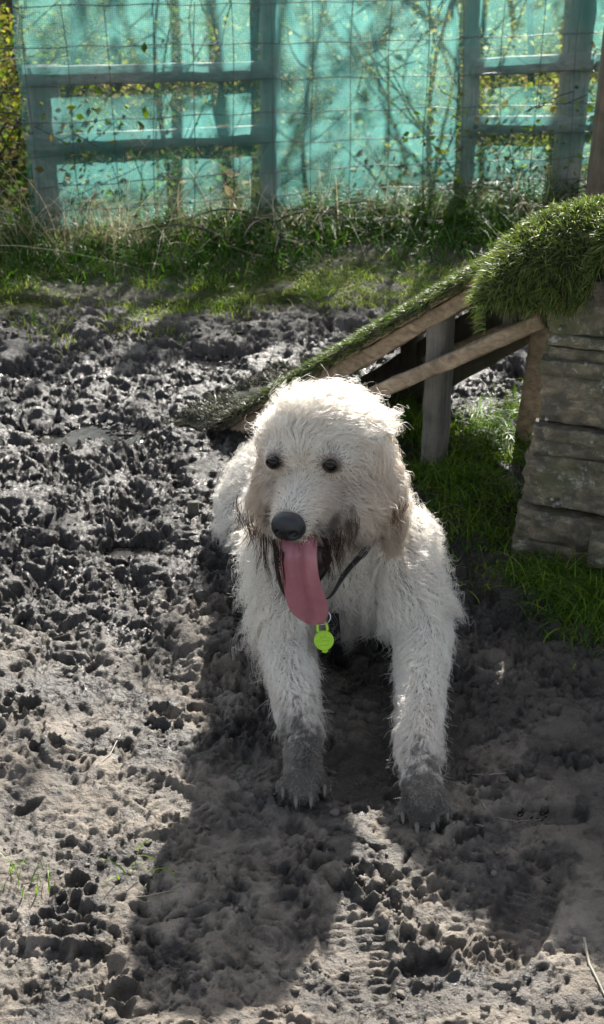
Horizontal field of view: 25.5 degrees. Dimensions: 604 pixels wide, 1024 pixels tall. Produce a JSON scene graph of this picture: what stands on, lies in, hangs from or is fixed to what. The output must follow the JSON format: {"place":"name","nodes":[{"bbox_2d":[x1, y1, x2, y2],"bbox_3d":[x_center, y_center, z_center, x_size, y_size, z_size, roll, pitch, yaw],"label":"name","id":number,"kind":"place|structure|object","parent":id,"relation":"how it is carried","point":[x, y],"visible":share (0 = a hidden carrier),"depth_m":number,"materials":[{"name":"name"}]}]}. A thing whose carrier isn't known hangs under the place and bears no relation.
{"place":"outdoors","nodes":[
{"label":"outdoors","id":0,"kind":"place"},
{"bbox_2d":[0,0,603,1023],"bbox_3d":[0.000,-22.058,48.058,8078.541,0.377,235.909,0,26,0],"label":"ground","id":1,"kind":"structure","parent":0,"point":[256,848],"depth_m":2.36,"materials":[{"name":"grey soil"}]},
{"bbox_2d":[0,0,20,85],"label":"woodland tree","id":2,"kind":"object","parent":1,"relation":"on","point":[8,3],"visible":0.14,"depth_m":8.42,"materials":[{"name":"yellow plant"}]},
{"bbox_2d":[0,0,129,134],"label":"woodland tree","id":3,"kind":"object","parent":1,"relation":"on","point":[72,60],"visible":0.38,"depth_m":5.83,"materials":[{"name":"brown plant"}]},
{"bbox_2d":[70,0,89,132],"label":"woodland tree","id":4,"kind":"object","parent":1,"relation":"on","point":[84,34],"visible":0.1,"depth_m":6.68,"materials":[{"name":"brown plant"}]},
{"bbox_2d":[52,629,117,639],"bbox_3d":[-0.427,0.242,2.642,0.134,0.010,0.035,2,26,4],"label":"twig","id":5,"kind":"object","parent":1,"relation":"on","point":[76,631],"visible":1,"depth_m":2.64,"materials":[{"name":"wood"}]},
{"bbox_2d":[0,2,211,202],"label":"bramble bush","id":6,"kind":"object","parent":1,"relation":"on","point":[5,68],"visible":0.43,"depth_m":5.78,"materials":[{"name":"green plant"}]},
{"bbox_2d":[0,0,213,62],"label":"bramble bush","id":7,"kind":"object","parent":1,"relation":"on","point":[2,13],"visible":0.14,"depth_m":8.54,"materials":[{"name":"green plant"}]},
{"bbox_2d":[97,734,120,765],"bbox_3d":[-0.329,0.410,2.298,0.009,0.012,0.107,6,27,13],"label":"straw","id":8,"kind":"object","parent":1,"relation":"on","point":[111,751],"visible":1,"depth_m":2.29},
{"bbox_2d":[0,0,218,188],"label":"woodland tree","id":9,"kind":"object","parent":1,"relation":"on","point":[117,87],"visible":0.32,"depth_m":5.82,"materials":[{"name":"brown plant"}]},
{"bbox_2d":[108,1,126,173],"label":"woodland tree","id":10,"kind":"object","parent":1,"relation":"on","point":[113,53],"visible":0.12,"depth_m":6.08,"materials":[{"name":"brown plant"}]},
{"bbox_2d":[136,890,173,897],"bbox_3d":[-0.225,0.568,1.973,0.073,0.007,0.005,-6,27,-13],"label":"straw","id":11,"kind":"object","parent":1,"relation":"on","point":[153,894],"visible":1,"depth_m":1.97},
{"bbox_2d":[146,1,166,99],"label":"woodland tree","id":12,"kind":"object","parent":1,"relation":"on","point":[156,33],"depth_m":7.96,"materials":[{"name":"green plant"}]},
{"bbox_2d":[0,282,342,901],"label":"grass sprigs","id":13,"kind":"object","parent":1,"relation":"on","point":[215,310],"depth_m":4.33,"materials":[{"name":"green plant"}]},
{"bbox_2d":[0,0,347,169],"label":"bramble bush","id":14,"kind":"object","parent":1,"relation":"on","point":[91,51],"visible":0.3,"depth_m":6.39,"materials":[{"name":"green plant"}]},
{"bbox_2d":[0,8,370,153],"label":"bramble bush","id":15,"kind":"object","parent":1,"relation":"on","point":[150,109],"visible":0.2,"depth_m":6.82,"materials":[{"name":"green plant"}]},
{"bbox_2d":[187,500,198,518],"bbox_3d":[-0.250,0.014,3.094,0.031,0.084,0.023,-3,26,-6],"label":"wooden peg","id":16,"kind":"object","parent":1,"relation":"on","point":[193,508],"visible":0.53,"depth_m":3.08,"materials":[{"name":"grey wood"}]},
{"bbox_2d":[76,0,341,183],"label":"woodland tree","id":17,"kind":"object","parent":1,"relation":"on","point":[221,59],"visible":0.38,"depth_m":5.82,"materials":[{"name":"brown plant"}]},
{"bbox_2d":[202,0,258,119],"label":"woodland tree","id":18,"kind":"object","parent":1,"relation":"on","point":[216,38],"visible":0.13,"depth_m":7.13,"materials":[{"name":"brown plant"}]},
{"bbox_2d":[0,252,482,356],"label":"short grass","id":19,"kind":"structure","parent":1,"relation":"on","point":[358,282],"depth_m":4.66,"materials":[{"name":"green plant"}]},
{"bbox_2d":[238,0,259,162],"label":"woodland tree","id":20,"kind":"object","parent":1,"relation":"on","point":[252,18],"visible":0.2,"depth_m":6.32,"materials":[{"name":"brown plant"}]},
{"bbox_2d":[96,182,411,261],"bbox_3d":[-0.134,-1.091,5.141,1.294,0.223,0.958,0,26,0],"label":"bramble bush","id":21,"kind":"object","parent":1,"relation":"on","point":[261,224],"visible":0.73,"depth_m":5.16,"materials":[{"name":"green plant"}]},
{"bbox_2d":[0,0,515,112],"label":"bramble bush","id":22,"kind":"object","parent":1,"relation":"on","point":[216,47],"visible":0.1,"depth_m":7.32,"materials":[{"name":"green plant"}]},
{"bbox_2d":[0,161,586,297],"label":"tall grass","id":23,"kind":"structure","parent":1,"relation":"on","point":[419,218],"depth_m":5.21,"materials":[{"name":"green plant"}]},
{"bbox_2d":[0,99,586,283],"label":"dry stalks","id":24,"kind":"object","parent":1,"relation":"on","point":[125,226],"visible":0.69,"depth_m":5.21,"materials":[{"name":"beige plant"}]},
{"bbox_2d":[0,6,601,219],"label":"ground ivy","id":25,"kind":"object","parent":1,"relation":"on","point":[214,166],"visible":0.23,"depth_m":6.03,"materials":[{"name":"green plant"}]},
{"bbox_2d":[0,0,602,231],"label":"wire fence","id":26,"kind":"object","parent":1,"relation":"on","point":[311,112],"visible":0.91,"depth_m":5.23,"materials":[{"name":"grey metal"}]},
{"bbox_2d":[0,306,603,1023],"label":"mud crumbs","id":27,"kind":"object","parent":1,"relation":"on","point":[334,812],"visible":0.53,"depth_m":2.22,"materials":[{"name":"brown soil"}]},
{"bbox_2d":[200,0,406,175],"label":"woodland tree","id":28,"kind":"object","parent":1,"relation":"on","point":[307,97],"visible":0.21,"depth_m":6.14,"materials":[{"name":"brown plant"}]},
{"bbox_2d":[12,0,603,223],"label":"shade netting","id":29,"kind":"object","parent":1,"relation":"on","point":[364,19],"visible":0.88,"depth_m":5.21,"materials":[{"name":"teal fabric"}]},
{"bbox_2d":[21,0,600,234],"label":"rail fence","id":30,"kind":"object","parent":1,"relation":"on","point":[586,58],"visible":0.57,"depth_m":5.38,"materials":[{"name":"grey wood"}]},
{"bbox_2d":[332,1,349,129],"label":"woodland tree","id":31,"kind":"object","parent":1,"relation":"on","point":[344,78],"depth_m":7.30,"materials":[{"name":"brown plant"}]},
{"bbox_2d":[207,368,475,833],"bbox_3d":[0.061,0.033,2.506,0.366,0.605,1.191,-3,26,-7],"label":"dog","id":32,"kind":"object","parent":1,"relation":"on","point":[327,529],"visible":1,"depth_m":2.28},
{"bbox_2d":[125,0,562,66],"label":"bramble bush","id":33,"kind":"object","parent":1,"relation":"on","point":[351,14],"visible":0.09,"depth_m":8.84,"materials":[{"name":"green plant"}]},
{"bbox_2d":[255,0,441,162],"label":"woodland tree","id":34,"kind":"object","parent":1,"relation":"on","point":[376,161],"visible":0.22,"depth_m":6.28,"materials":[{"name":"brown plant"}]},
{"bbox_2d":[170,249,548,467],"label":"dog ramp","id":35,"kind":"structure","parent":1,"relation":"on","point":[442,358],"depth_m":3.26,"materials":[{"name":"brown wood"}]},
{"bbox_2d":[215,20,596,141],"bbox_3d":[0.493,-2.378,7.245,2.384,0.648,2.246,9,27,18],"label":"bramble bush","id":36,"kind":"object","parent":1,"relation":"on","point":[436,85],"visible":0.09,"depth_m":7.18,"materials":[{"name":"green plant"}]},
{"bbox_2d":[356,0,462,97],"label":"woodland tree","id":37,"kind":"object","parent":1,"relation":"on","point":[410,34],"visible":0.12,"depth_m":7.33,"materials":[{"name":"green plant"}]},
{"bbox_2d":[230,0,602,137],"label":"bramble bush","id":38,"kind":"object","parent":1,"relation":"on","point":[513,49],"visible":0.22,"depth_m":7.02,"materials":[{"name":"green plant"}]},
{"bbox_2d":[412,1,433,71],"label":"woodland tree","id":39,"kind":"object","parent":1,"relation":"on","point":[424,43],"depth_m":8.94,"materials":[{"name":"green plant"}]},
{"bbox_2d":[282,55,597,191],"bbox_3d":[0.933,-1.762,6.025,2.194,0.569,1.996,8,27,15],"label":"bramble bush","id":40,"kind":"object","parent":1,"relation":"on","point":[505,154],"visible":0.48,"depth_m":6.00,"materials":[{"name":"green plant"}]},
{"bbox_2d":[341,149,587,234],"bbox_3d":[1.003,-1.244,5.374,1.258,0.241,1.320,-21,33,-36],"label":"bramble bush","id":41,"kind":"object","parent":1,"relation":"on","point":[557,199],"visible":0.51,"depth_m":5.47,"materials":[{"name":"green plant"}]},
{"bbox_2d":[464,934,475,951],"bbox_3d":[0.237,0.607,1.883,0.004,0.005,0.035,15,30,29],"label":"twig","id":42,"kind":"object","parent":1,"relation":"on","point":[472,938],"visible":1,"depth_m":1.88,"materials":[{"name":"beige wood"}]},
{"bbox_2d":[451,0,497,146],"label":"woodland tree","id":43,"kind":"object","parent":1,"relation":"on","point":[486,41],"visible":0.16,"depth_m":6.59,"materials":[{"name":"brown plant"}]},
{"bbox_2d":[348,371,603,674],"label":"grass","id":44,"kind":"structure","parent":1,"relation":"on","point":[470,447],"depth_m":3.10,"materials":[{"name":"green plant"}]},
{"bbox_2d":[471,773,505,775],"bbox_3d":[0.311,0.443,2.239,0.058,0.020,0.016,9,28,18],"label":"straw","id":45,"kind":"object","parent":1,"relation":"on","point":[489,774],"visible":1,"depth_m":2.23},
{"bbox_2d":[437,0,558,178],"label":"woodland tree","id":46,"kind":"object","parent":1,"relation":"on","point":[457,90],"visible":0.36,"depth_m":5.93,"materials":[{"name":"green plant"}]},
{"bbox_2d":[417,0,600,166],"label":"bramble bush","id":47,"kind":"object","parent":1,"relation":"on","point":[552,109],"visible":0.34,"depth_m":5.54,"materials":[{"name":"green plant"}]},
{"bbox_2d":[523,0,534,146],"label":"woodland tree","id":48,"kind":"object","parent":1,"relation":"on","point":[531,49],"visible":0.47,"depth_m":6.64,"materials":[{"name":"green plant"}]},
{"bbox_2d":[457,193,603,573],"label":"hut","id":49,"kind":"object","parent":1,"relation":"on","point":[550,260],"visible":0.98,"depth_m":2.70,"materials":[{"name":"wood"}]},
{"bbox_2d":[583,937,603,994],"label":"straw","id":50,"kind":"object","parent":1,"relation":"on","point":[588,961],"visible":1,"depth_m":1.83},
{"bbox_2d":[585,29,603,200],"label":"fence stake","id":51,"kind":"object","parent":1,"relation":"on","point":[595,178],"visible":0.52,"depth_m":4.78,"materials":[{"name":"wood"}]}
]}

